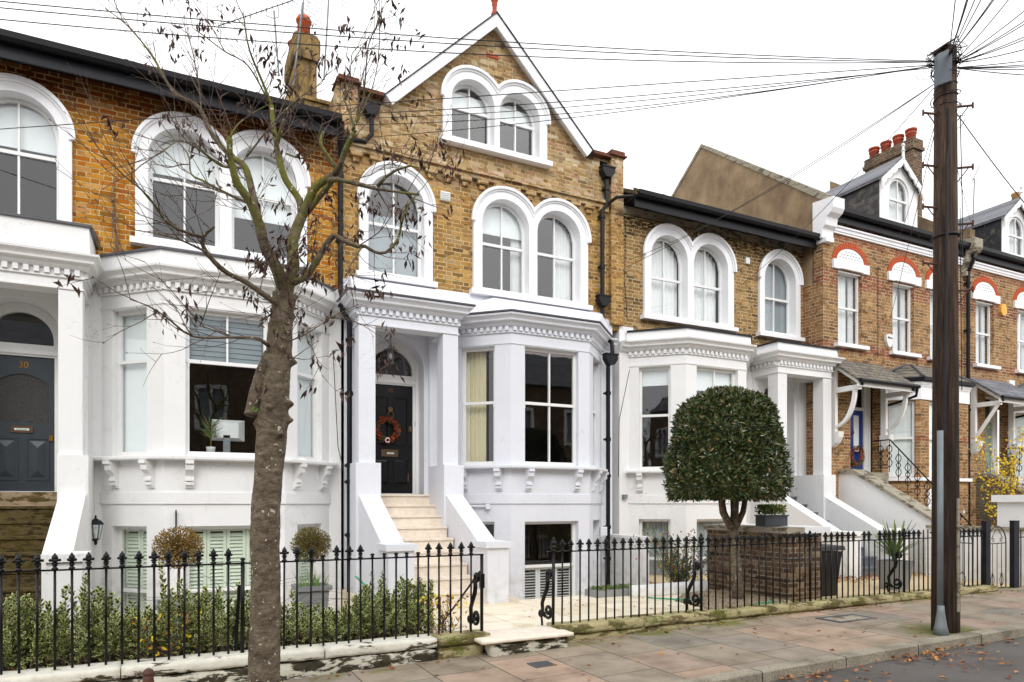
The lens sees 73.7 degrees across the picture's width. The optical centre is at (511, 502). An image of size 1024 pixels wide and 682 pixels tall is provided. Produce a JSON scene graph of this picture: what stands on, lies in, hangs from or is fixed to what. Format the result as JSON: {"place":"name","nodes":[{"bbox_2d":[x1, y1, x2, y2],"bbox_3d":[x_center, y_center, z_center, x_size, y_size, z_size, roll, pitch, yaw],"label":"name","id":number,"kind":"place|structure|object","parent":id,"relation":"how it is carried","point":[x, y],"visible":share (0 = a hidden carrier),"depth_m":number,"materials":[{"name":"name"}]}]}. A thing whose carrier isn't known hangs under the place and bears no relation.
{"place":"outdoors","nodes":[
{"label":"outdoors","id":0,"kind":"place"},
{"bbox_2d":[3,613,425,670],"bbox_3d":[-7.816,2.195,5.228,14.620,1.410,2.100,0,0,-26],"label":"garden bed","id":1,"kind":"object","parent":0,"point":[83,662],"depth_m":6.79,"materials":[{"name":"brown soil"}]},
{"bbox_2d":[3,592,60,669],"bbox_3d":[-4.401,1.144,6.121,0.641,0.696,0.640,0,0,-26],"label":"variegated shrub","id":2,"kind":"object","parent":1,"relation":"on","point":[27,630],"visible":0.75,"depth_m":6.04,"materials":[{"name":"green plant"}]},
{"bbox_2d":[43,573,120,666],"bbox_3d":[-3.969,1.066,6.307,0.658,0.851,0.673,0,0,-26],"label":"variegated shrub","id":3,"kind":"object","parent":1,"relation":"on","point":[97,629],"visible":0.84,"depth_m":6.24,"materials":[{"name":"green plant"}]},
{"bbox_2d":[108,600,170,661],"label":"variegated shrub","id":4,"kind":"object","parent":1,"relation":"on","point":[129,636],"visible":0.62,"depth_m":6.39,"materials":[{"name":"green plant"}]},
{"bbox_2d":[151,525,204,636],"bbox_3d":[-3.707,1.101,7.588,0.545,1.699,0.562,0,0,-26],"label":"potted topiary","id":5,"kind":"object","parent":1,"relation":"on","point":[179,547],"visible":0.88,"depth_m":7.52,"materials":[{"name":"green plant"}]},
{"bbox_2d":[157,561,207,656],"bbox_3d":[-3.205,1.030,6.705,0.509,0.923,0.747,0,0,-26],"label":"variegated shrub","id":6,"kind":"object","parent":1,"relation":"on","point":[190,606],"visible":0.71,"depth_m":6.57,"materials":[{"name":"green plant"}]},
{"bbox_2d":[7,627,441,670],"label":"leaf litter","id":7,"kind":"object","parent":1,"relation":"on","point":[200,651],"visible":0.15,"depth_m":6.66,"materials":[{"name":"brown plant"}]},
{"bbox_2d":[317,606,365,641],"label":"variegated shrub","id":8,"kind":"object","parent":1,"relation":"on","point":[342,626],"visible":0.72,"depth_m":7.28,"materials":[{"name":"green plant"}]},
{"bbox_2d":[343,569,397,639],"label":"variegated shrub","id":9,"kind":"object","parent":1,"relation":"on","point":[367,610],"visible":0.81,"depth_m":7.38,"materials":[{"name":"green plant"}]},
{"bbox_2d":[382,575,436,635],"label":"variegated shrub","id":10,"kind":"object","parent":1,"relation":"on","point":[412,614],"visible":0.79,"depth_m":7.60,"materials":[{"name":"green plant"}]},
{"bbox_2d":[192,585,240,653],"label":"variegated shrub","id":11,"kind":"object","parent":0,"point":[220,623],"visible":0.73,"depth_m":6.65,"materials":[{"name":"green plant"}]},
{"bbox_2d":[225,581,282,649],"bbox_3d":[-2.630,1.154,6.999,0.549,0.675,0.784,0,0,-26],"label":"variegated shrub","id":12,"kind":"object","parent":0,"point":[247,613],"visible":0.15,"depth_m":6.90,"materials":[{"name":"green plant"}]},
{"bbox_2d":[280,589,335,646],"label":"variegated shrub","id":13,"kind":"object","parent":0,"point":[303,628],"visible":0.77,"depth_m":7.07,"materials":[{"name":"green plant"}]},
{"bbox_2d":[0,0,1023,473],"label":"sky","id":14,"kind":"structure","parent":0,"point":[782,132],"materials":[{"name":"white"}]},
{"bbox_2d":[342,589,711,632],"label":"patio","id":15,"kind":"structure","parent":0,"point":[507,615],"depth_m":9.68,"materials":[{"name":"beige stone"}]},
{"bbox_2d":[585,583,635,597],"bbox_3d":[1.664,1.430,11.186,0.903,0.180,0.342,0,0,-26],"label":"planting tray","id":16,"kind":"object","parent":15,"relation":"on","point":[610,591],"visible":0.77,"depth_m":11.04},
{"bbox_2d":[632,580,707,597],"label":"garden kerb","id":17,"kind":"structure","parent":15,"relation":"on","point":[659,589],"depth_m":11.12,"materials":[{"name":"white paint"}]},
{"bbox_2d":[633,523,711,581],"bbox_3d":[2.849,0.939,12.021,1.423,1.174,1.142,0,0,11],"label":"berry bush","id":18,"kind":"object","parent":15,"relation":"on","point":[681,570],"visible":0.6,"depth_m":11.90,"materials":[{"name":"green plant"}]},
{"bbox_2d":[280,585,1023,681],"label":"pavement","id":19,"kind":"structure","parent":0,"point":[699,650],"depth_m":7.51,"materials":[{"name":"grey stone"}]},
{"bbox_2d":[0,629,489,681],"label":"dwarf wall","id":20,"kind":"structure","parent":19,"relation":"on","point":[307,660],"depth_m":6.57,"materials":[{"name":"white paint"}]},
{"bbox_2d":[0,542,484,674],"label":"iron railing","id":21,"kind":"object","parent":20,"relation":"on","point":[474,616],"visible":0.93,"depth_m":6.43,"materials":[{"name":"black metal"}]},
{"bbox_2d":[42,0,481,681],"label":"street tree","id":22,"kind":"object","parent":19,"relation":"on","point":[268,404],"visible":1,"depth_m":4.82,"materials":[{"name":"brown plant"}]},
{"bbox_2d":[474,625,573,656],"bbox_3d":[0.071,1.709,7.688,1.143,0.502,0.562,0,0,-26],"label":"threshold step","id":23,"kind":"object","parent":19,"relation":"on","point":[501,642],"visible":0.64,"depth_m":7.51,"materials":[{"name":"stone"}]},
{"bbox_2d":[313,590,1023,679],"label":"leaf litter","id":24,"kind":"object","parent":19,"relation":"on","point":[393,667],"visible":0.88,"depth_m":8.01,"materials":[{"name":"brown plant"}]},
{"bbox_2d":[547,584,997,641],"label":"dwarf wall","id":25,"kind":"structure","parent":19,"relation":"on","point":[604,628],"depth_m":8.98,"materials":[{"name":"stone"}]},
{"bbox_2d":[538,527,983,625],"bbox_3d":[4.223,0.960,10.017,8.650,1.124,0.401,0,0,-26],"label":"iron railing","id":26,"kind":"object","parent":25,"relation":"on","point":[550,573],"visible":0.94,"depth_m":9.32,"materials":[{"name":"black metal"}]},
{"bbox_2d":[815,614,875,622],"bbox_3d":[4.494,1.561,9.165,0.740,0.032,0.390,0,0,-26],"label":"inspection cover","id":27,"kind":"object","parent":19,"relation":"on","point":[844,618],"visible":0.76,"depth_m":9.14,"materials":[{"name":"metal"}]},
{"bbox_2d":[915,35,978,635],"bbox_3d":[5.208,-1.912,8.240,0.640,7.326,0.523,0,0,-26],"label":"telegraph pole","id":28,"kind":"object","parent":19,"relation":"on","point":[945,561],"visible":0.94,"depth_m":8.14,"materials":[{"name":"brown wood"}]},
{"bbox_2d":[0,19,930,62],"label":"overhead wire","id":29,"kind":"object","parent":28,"relation":"attached to","point":[462,53],"visible":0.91,"depth_m":7.28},
{"bbox_2d":[0,1,933,61],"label":"overhead wire","id":30,"kind":"object","parent":28,"relation":"attached to","point":[461,38],"visible":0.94,"depth_m":7.27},
{"bbox_2d":[0,7,933,62],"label":"overhead wire","id":31,"kind":"object","parent":28,"relation":"attached to","point":[462,44],"visible":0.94,"depth_m":7.28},
{"bbox_2d":[2,64,933,128],"bbox_3d":[-1.193,-5.161,8.759,12.742,0.204,0.010,0,0,5],"label":"overhead wire","id":32,"kind":"object","parent":28,"relation":"attached to","point":[502,94],"visible":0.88,"depth_m":8.63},
{"bbox_2d":[240,67,933,118],"bbox_3d":[0.386,-5.710,9.595,9.939,0.972,0.010,0,0,16],"label":"overhead wire","id":33,"kind":"object","parent":28,"relation":"attached to","point":[624,96],"visible":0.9,"depth_m":9.23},
{"bbox_2d":[364,66,925,137],"bbox_3d":[1.266,-5.816,10.058,8.624,1.120,0.010,0,0,26],"label":"overhead wire","id":34,"kind":"object","parent":28,"relation":"attached to","point":[599,114],"visible":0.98,"depth_m":10.03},
{"bbox_2d":[357,65,933,124],"bbox_3d":[1.219,-5.917,10.034,8.689,1.328,0.010,0,0,25],"label":"overhead wire","id":35,"kind":"object","parent":28,"relation":"attached to","point":[655,104],"visible":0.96,"depth_m":9.61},
{"bbox_2d":[362,66,931,118],"bbox_3d":[1.266,-5.983,10.058,8.624,1.470,0.010,0,0,26],"label":"overhead wire","id":36,"kind":"object","parent":28,"relation":"attached to","point":[638,100],"visible":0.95,"depth_m":9.76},
{"bbox_2d":[627,85,931,266],"bbox_3d":[3.794,-5.003,11.363,0.009,0.164,6.901,0,0,-23],"label":"overhead wire","id":37,"kind":"object","parent":28,"relation":"attached to","point":[790,176],"visible":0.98,"depth_m":10.29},
{"bbox_2d":[629,84,933,259],"bbox_3d":[3.822,-5.052,11.377,0.009,0.261,6.905,0,0,-23],"label":"overhead wire","id":38,"kind":"object","parent":28,"relation":"attached to","point":[804,169],"visible":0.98,"depth_m":9.98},
{"bbox_2d":[981,521,990,584],"bbox_3d":[8.206,0.935,11.821,0.138,1.230,0.088,0,0,-26],"label":"gate post","id":39,"kind":"object","parent":19,"relation":"on","point":[986,555],"visible":0.82,"depth_m":11.79,"materials":[{"name":"metal"}]},
{"bbox_2d":[991,526,1006,587],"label":"iron gate","id":40,"kind":"structure","parent":39,"relation":"attached to","point":[1001,575],"depth_m":12.15,"materials":[{"name":"black metal"}]},
{"bbox_2d":[1009,520,1019,587],"bbox_3d":[8.982,0.935,12.204,0.168,1.230,0.088,0,0,-26],"label":"gate post","id":41,"kind":"object","parent":19,"relation":"on","point":[1014,553],"visible":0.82,"depth_m":12.18,"materials":[{"name":"black metal"}]},
{"bbox_2d":[675,590,791,608],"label":"gravel","id":42,"kind":"structure","parent":0,"point":[726,599],"depth_m":10.50,"materials":[{"name":"beige gravel"}]},
{"bbox_2d":[661,385,797,598],"bbox_3d":[3.317,-0.138,10.589,2.066,3.388,2.026,0,0,-26],"label":"clipped tree","id":43,"kind":"object","parent":42,"relation":"on","point":[728,442],"visible":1,"depth_m":9.99,"materials":[{"name":"green plant"}]},
{"bbox_2d":[649,574,1008,597],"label":"forecourt","id":44,"kind":"structure","parent":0,"point":[658,579],"depth_m":12.92,"materials":[{"name":"beige stone"}]},
{"bbox_2d":[612,187,911,578],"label":"terrace house","id":45,"kind":"structure","parent":44,"relation":"on","point":[699,316],"depth_m":15.30,"materials":[{"name":"white paint"}]},
{"bbox_2d":[639,366,670,469],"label":"window","id":46,"kind":"structure","parent":45,"relation":"in","point":[653,376],"depth_m":14.60,"materials":[{"name":"white glass"}]},
{"bbox_2d":[640,519,670,575],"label":"window","id":47,"kind":"structure","parent":45,"relation":"in","point":[657,525],"depth_m":14.67,"materials":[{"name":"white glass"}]},
{"bbox_2d":[651,238,681,317],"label":"window","id":48,"kind":"structure","parent":45,"relation":"in","point":[664,282],"depth_m":15.41,"materials":[{"name":"white glass"}]},
{"bbox_2d":[694,247,721,323],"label":"window","id":49,"kind":"structure","parent":45,"relation":"in","point":[705,289],"depth_m":15.93,"materials":[{"name":"white glass"}]},
{"bbox_2d":[697,519,724,574],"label":"window","id":50,"kind":"structure","parent":45,"relation":"in","point":[700,522],"depth_m":14.80,"materials":[{"name":"white glass"}]},
{"bbox_2d":[697,367,734,390],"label":"window","id":51,"kind":"structure","parent":45,"relation":"in","point":[706,377],"depth_m":14.76,"materials":[{"name":"white glass"}]},
{"bbox_2d":[765,261,788,333],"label":"window","id":52,"kind":"structure","parent":45,"relation":"in","point":[776,278],"depth_m":16.86,"materials":[{"name":"white glass"}]},
{"bbox_2d":[703,523,830,600],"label":"brick bin store","id":53,"kind":"structure","parent":44,"relation":"on","point":[720,530],"depth_m":10.83,"materials":[{"name":"brick"}]},
{"bbox_2d":[754,503,788,525],"bbox_3d":[4.202,0.191,11.064,0.588,0.374,0.282,0,0,-26],"label":"window box","id":54,"kind":"object","parent":53,"relation":"on","point":[771,519],"visible":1,"depth_m":10.98,"materials":[{"name":"grey metal"}]},
{"bbox_2d":[822,544,844,596],"bbox_3d":[5.150,1.125,11.470,0.560,0.850,0.600,0,0,-26],"label":"wheelie bin","id":55,"kind":"object","parent":44,"relation":"on","point":[828,554],"visible":0.27,"depth_m":11.27,"materials":[{"name":"plastic"}]},
{"bbox_2d":[861,519,930,590],"bbox_3d":[6.832,0.915,12.205,1.287,1.270,1.307,0,0,-26],"label":"spiky plant","id":56,"kind":"object","parent":44,"relation":"on","point":[892,565],"visible":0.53,"depth_m":12.09,"materials":[{"name":"green plant"}]},
{"bbox_2d":[886,525,1023,584],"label":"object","id":57,"kind":"structure","parent":44,"relation":"on","point":[997,558],"depth_m":13.28,"materials":[{"name":"white paint"}]},
{"bbox_2d":[773,636,1023,681],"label":"road","id":58,"kind":"structure","parent":0,"point":[923,669],"depth_m":6.86,"materials":[{"name":"grey asphalt"}]},
{"bbox_2d":[674,623,1023,681],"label":"kerb","id":59,"kind":"structure","parent":58,"relation":"on","point":[795,668],"depth_m":7.12,"materials":[{"name":"stone"}]},
{"bbox_2d":[779,638,1018,681],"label":"leaf litter","id":60,"kind":"object","parent":58,"relation":"on","point":[910,658],"visible":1,"depth_m":7.07,"materials":[{"name":"brown plant"}]},
{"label":"far front path","id":61,"kind":"structure","parent":0,"visible":0},
{"bbox_2d":[671,127,975,573],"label":"terrace house","id":62,"kind":"structure","parent":61,"relation":"on","point":[881,392],"depth_m":17.33,"materials":[{"name":"red brick"}]},
{"bbox_2d":[838,273,857,344],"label":"window","id":63,"kind":"structure","parent":62,"relation":"in","point":[841,279],"depth_m":17.11,"materials":[{"name":"white glass"}]},
{"bbox_2d":[850,410,862,468],"bbox_3d":[8.655,-1.565,17.356,0.800,1.570,0.094,0,0,-26],"label":"door","id":64,"kind":"structure","parent":62,"relation":"in","point":[856,419],"depth_m":17.46,"materials":[{"name":"blue wood"}]},
{"bbox_2d":[850,445,864,466],"bbox_3d":[8.747,-1.181,17.305,0.561,0.574,0.172,0,0,-26],"label":"wreath","id":65,"kind":"object","parent":62,"relation":"attached to","point":[860,461],"visible":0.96,"depth_m":17.29,"materials":[{"name":"red plant"}]},
{"bbox_2d":[889,179,907,224],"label":"window","id":66,"kind":"structure","parent":62,"relation":"in","point":[895,200],"depth_m":18.78,"materials":[{"name":"white glass"}]},
{"bbox_2d":[893,285,910,351],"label":"window","id":67,"kind":"structure","parent":62,"relation":"in","point":[902,347],"depth_m":18.02,"materials":[{"name":"clear glass"}]},
{"bbox_2d":[889,401,914,476],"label":"window","id":68,"kind":"structure","parent":62,"relation":"in","point":[904,433],"depth_m":17.34,"materials":[{"name":"clear glass"}]},
{"bbox_2d":[929,402,931,476],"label":"window","id":69,"kind":"structure","parent":62,"relation":"in","point":[930,403],"depth_m":17.51,"materials":[{"name":"clear glass"}]},
{"bbox_2d":[897,186,1023,525],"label":"terrace house","id":70,"kind":"structure","parent":61,"relation":"on","point":[997,270],"depth_m":19.69,"materials":[{"name":"red brick"}]},
{"bbox_2d":[976,303,989,364],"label":"window","id":71,"kind":"structure","parent":70,"relation":"in","point":[981,359],"depth_m":19.63,"materials":[{"name":"clear glass"}]},
{"bbox_2d":[985,422,991,473],"bbox_3d":[13.711,-1.565,19.855,0.800,1.570,0.094,0,0,-26],"label":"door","id":72,"kind":"structure","parent":70,"relation":"in","point":[987,430],"depth_m":19.94,"materials":[{"name":"grey metal"}]},
{"bbox_2d":[1009,217,1022,256],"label":"window","id":73,"kind":"structure","parent":70,"relation":"in","point":[1013,237],"depth_m":21.27,"materials":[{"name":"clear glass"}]},
{"bbox_2d":[1015,414,1023,479],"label":"window","id":74,"kind":"structure","parent":70,"relation":"in","point":[1019,422],"depth_m":19.89,"materials":[{"name":"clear glass"}]},
{"bbox_2d":[1017,312,1023,369],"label":"window","id":75,"kind":"structure","parent":70,"relation":"in","point":[1021,340],"depth_m":20.58,"materials":[{"name":"clear glass"}]},
{"bbox_2d":[966,448,1009,524],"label":"shrub","id":76,"kind":"object","parent":61,"relation":"on","point":[985,514],"visible":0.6,"depth_m":17.01,"materials":[{"name":"yellow plant"}]},
{"bbox_2d":[968,427,1023,525],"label":"yellow shrub","id":77,"kind":"object","parent":61,"relation":"on","point":[1011,491],"visible":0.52,"depth_m":14.86,"materials":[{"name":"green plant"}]},
{"bbox_2d":[991,495,1023,526],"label":"gate pier","id":78,"kind":"structure","parent":61,"relation":"on","point":[1010,507],"depth_m":13.28,"materials":[{"name":"white paint"}]},
{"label":"lightwell floor","id":79,"kind":"structure","parent":0,"visible":0},
{"bbox_2d":[610,534,651,585],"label":"boundary wall","id":80,"kind":"structure","parent":79,"relation":"on","point":[618,564],"depth_m":13.74,"materials":[{"name":"white paint"}]},
{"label":"garden path","id":81,"kind":"structure","parent":0,"visible":0},
{"bbox_2d":[290,526,332,617],"bbox_3d":[-2.647,1.131,9.012,0.550,1.637,0.650,0,0,-26],"label":"potted topiary","id":82,"kind":"object","parent":81,"relation":"on","point":[314,541],"visible":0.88,"depth_m":8.96,"materials":[{"name":"green plant"}]},
{"label":"ground","id":83,"kind":"structure","parent":0,"visible":0},
{"bbox_2d":[0,14,380,633],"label":"terrace house","id":84,"kind":"structure","parent":83,"relation":"on","point":[89,430],"depth_m":10.29,"materials":[{"name":"white paint"}]},
{"bbox_2d":[0,354,54,490],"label":"door","id":85,"kind":"structure","parent":84,"relation":"in","point":[27,384],"depth_m":10.19,"materials":[{"name":"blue wood"}]},
{"bbox_2d":[0,98,58,219],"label":"window","id":86,"kind":"structure","parent":84,"relation":"in","point":[14,112],"depth_m":10.08,"materials":[{"name":"clear glass"}]},
{"bbox_2d":[118,309,146,455],"bbox_3d":[-5.637,-1.785,10.270,0.660,2.190,0.112,0,0,18],"label":"window","id":87,"kind":"structure","parent":84,"relation":"in","point":[132,365],"depth_m":10.33,"materials":[{"name":"white glass"}]},
{"bbox_2d":[119,526,146,624],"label":"window","id":88,"kind":"structure","parent":84,"relation":"in","point":[130,544],"depth_m":10.36,"materials":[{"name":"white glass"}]},
{"bbox_2d":[149,135,218,246],"bbox_3d":[-5.269,-4.997,10.987,1.010,1.775,0.112,0,0,-26],"label":"window","id":89,"kind":"structure","parent":84,"relation":"in","point":[199,160],"depth_m":10.98,"materials":[{"name":"clear glass"}]},
{"bbox_2d":[185,525,250,616],"bbox_3d":[-4.373,1.172,10.476,1.155,1.645,0.141,0,0,-26],"label":"window","id":90,"kind":"structure","parent":84,"relation":"in","point":[238,544],"depth_m":10.48,"materials":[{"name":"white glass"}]},
{"bbox_2d":[185,309,266,456],"bbox_3d":[-4.352,-1.785,10.433,1.155,2.190,0.086,0,0,-26],"label":"window","id":91,"kind":"structure","parent":84,"relation":"in","point":[238,353],"depth_m":10.41,"materials":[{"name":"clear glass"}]},
{"bbox_2d":[217,0,292,75],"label":"tv aerial","id":92,"kind":"object","parent":84,"relation":"attached to","point":[266,9],"visible":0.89,"depth_m":13.50,"materials":[{"name":"black metal"}]},
{"bbox_2d":[232,152,293,252],"bbox_3d":[-4.203,-4.997,11.514,1.010,1.775,0.112,0,0,-26],"label":"window","id":93,"kind":"structure","parent":84,"relation":"in","point":[256,162],"depth_m":11.58,"materials":[{"name":"clear glass"}]},
{"bbox_2d":[288,0,322,85],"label":"tv aerial","id":94,"kind":"object","parent":84,"relation":"attached to","point":[302,10],"visible":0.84,"depth_m":13.34,"materials":[{"name":"grey metal"}]},
{"bbox_2d":[297,524,315,582],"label":"window","id":95,"kind":"structure","parent":84,"relation":"in","point":[302,566],"depth_m":11.48,"materials":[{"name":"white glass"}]},
{"bbox_2d":[297,326,316,460],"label":"window","id":96,"kind":"structure","parent":84,"relation":"in","point":[307,408],"depth_m":11.51,"materials":[{"name":"white glass"}]},
{"bbox_2d":[333,359,343,576],"bbox_3d":[-2.963,-0.650,11.642,0.333,3.801,0.018,0,0,44],"label":"wall cable","id":97,"kind":"object","parent":84,"relation":"attached to","point":[343,473],"depth_m":11.53,"materials":[{"name":"black metal"}]},
{"bbox_3d":[-4.405,-0.698,10.941,2.000,0.055,0.680,0,0,-26],"label":"window desk","id":98,"kind":"object","parent":84,"relation":"attached to","visible":0},
{"bbox_2d":[197,415,221,451],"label":"potted plant","id":99,"kind":"object","parent":98,"relation":"on","point":[210,449],"visible":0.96,"depth_m":10.48,"materials":[{"name":"green plant"}]},
{"bbox_2d":[212,419,244,452],"bbox_3d":[-4.437,-1.015,10.691,0.480,0.570,0.200,0,0,-26],"label":"computer monitor","id":100,"kind":"object","parent":98,"relation":"on","point":[231,430],"visible":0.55,"depth_m":10.65,"materials":[{"name":"grey metal"}]},
{"bbox_2d":[329,0,638,611],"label":"terrace house","id":101,"kind":"structure","parent":83,"relation":"on","point":[503,306],"depth_m":12.77,"materials":[{"name":"white paint"}]},
{"bbox_2d":[375,416,400,443],"bbox_3d":[-2.287,-1.337,12.543,0.525,0.538,0.174,0,0,-26],"label":"wreath","id":102,"kind":"object","parent":101,"relation":"attached to","point":[397,429],"visible":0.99,"depth_m":12.53,"materials":[{"name":"plant"}]},
{"bbox_2d":[375,384,411,493],"bbox_3d":[-2.239,-1.174,12.648,0.816,2.008,0.099,0,0,-26],"label":"door","id":103,"kind":"structure","parent":101,"relation":"in","point":[395,458],"depth_m":12.68,"materials":[{"name":"black wood"}]},
{"bbox_2d":[368,179,420,277],"bbox_3d":[-2.181,-5.005,12.513,1.040,1.790,0.112,0,0,-26],"label":"window","id":104,"kind":"structure","parent":101,"relation":"in","point":[378,244],"depth_m":12.54,"materials":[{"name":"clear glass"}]},
{"bbox_2d":[452,85,489,144],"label":"window","id":105,"kind":"structure","parent":101,"relation":"in","point":[468,102],"depth_m":13.20,"materials":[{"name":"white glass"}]},
{"bbox_2d":[463,347,494,464],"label":"window","id":106,"kind":"structure","parent":101,"relation":"in","point":[474,360],"depth_m":12.88,"materials":[{"name":"white glass"}]},
{"bbox_2d":[483,203,523,292],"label":"window","id":107,"kind":"structure","parent":101,"relation":"in","point":[500,220],"depth_m":13.61,"materials":[{"name":"white glass"}]},
{"bbox_2d":[500,99,534,155],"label":"window","id":108,"kind":"structure","parent":101,"relation":"in","point":[526,126],"depth_m":13.65,"materials":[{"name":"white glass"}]},
{"bbox_2d":[525,521,574,598],"bbox_3d":[0.675,1.172,12.969,1.155,1.645,0.137,0,0,-26],"label":"window","id":109,"kind":"structure","parent":101,"relation":"in","point":[537,567],"depth_m":13.02,"materials":[{"name":"white wood"}]},
{"bbox_2d":[525,347,575,465],"bbox_3d":[0.690,-1.785,12.940,1.155,2.190,0.112,0,0,-26],"label":"window","id":110,"kind":"structure","parent":101,"relation":"in","point":[527,350],"depth_m":13.00,"materials":[{"name":"white wood"}]},
{"bbox_2d":[537,215,574,300],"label":"window","id":111,"kind":"structure","parent":101,"relation":"in","point":[561,242],"depth_m":14.19,"materials":[{"name":"white glass"}]},
{"bbox_2d":[593,362,595,466],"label":"window","id":112,"kind":"structure","parent":101,"relation":"in","point":[594,412],"depth_m":14.08,"materials":[{"name":"white glass"}]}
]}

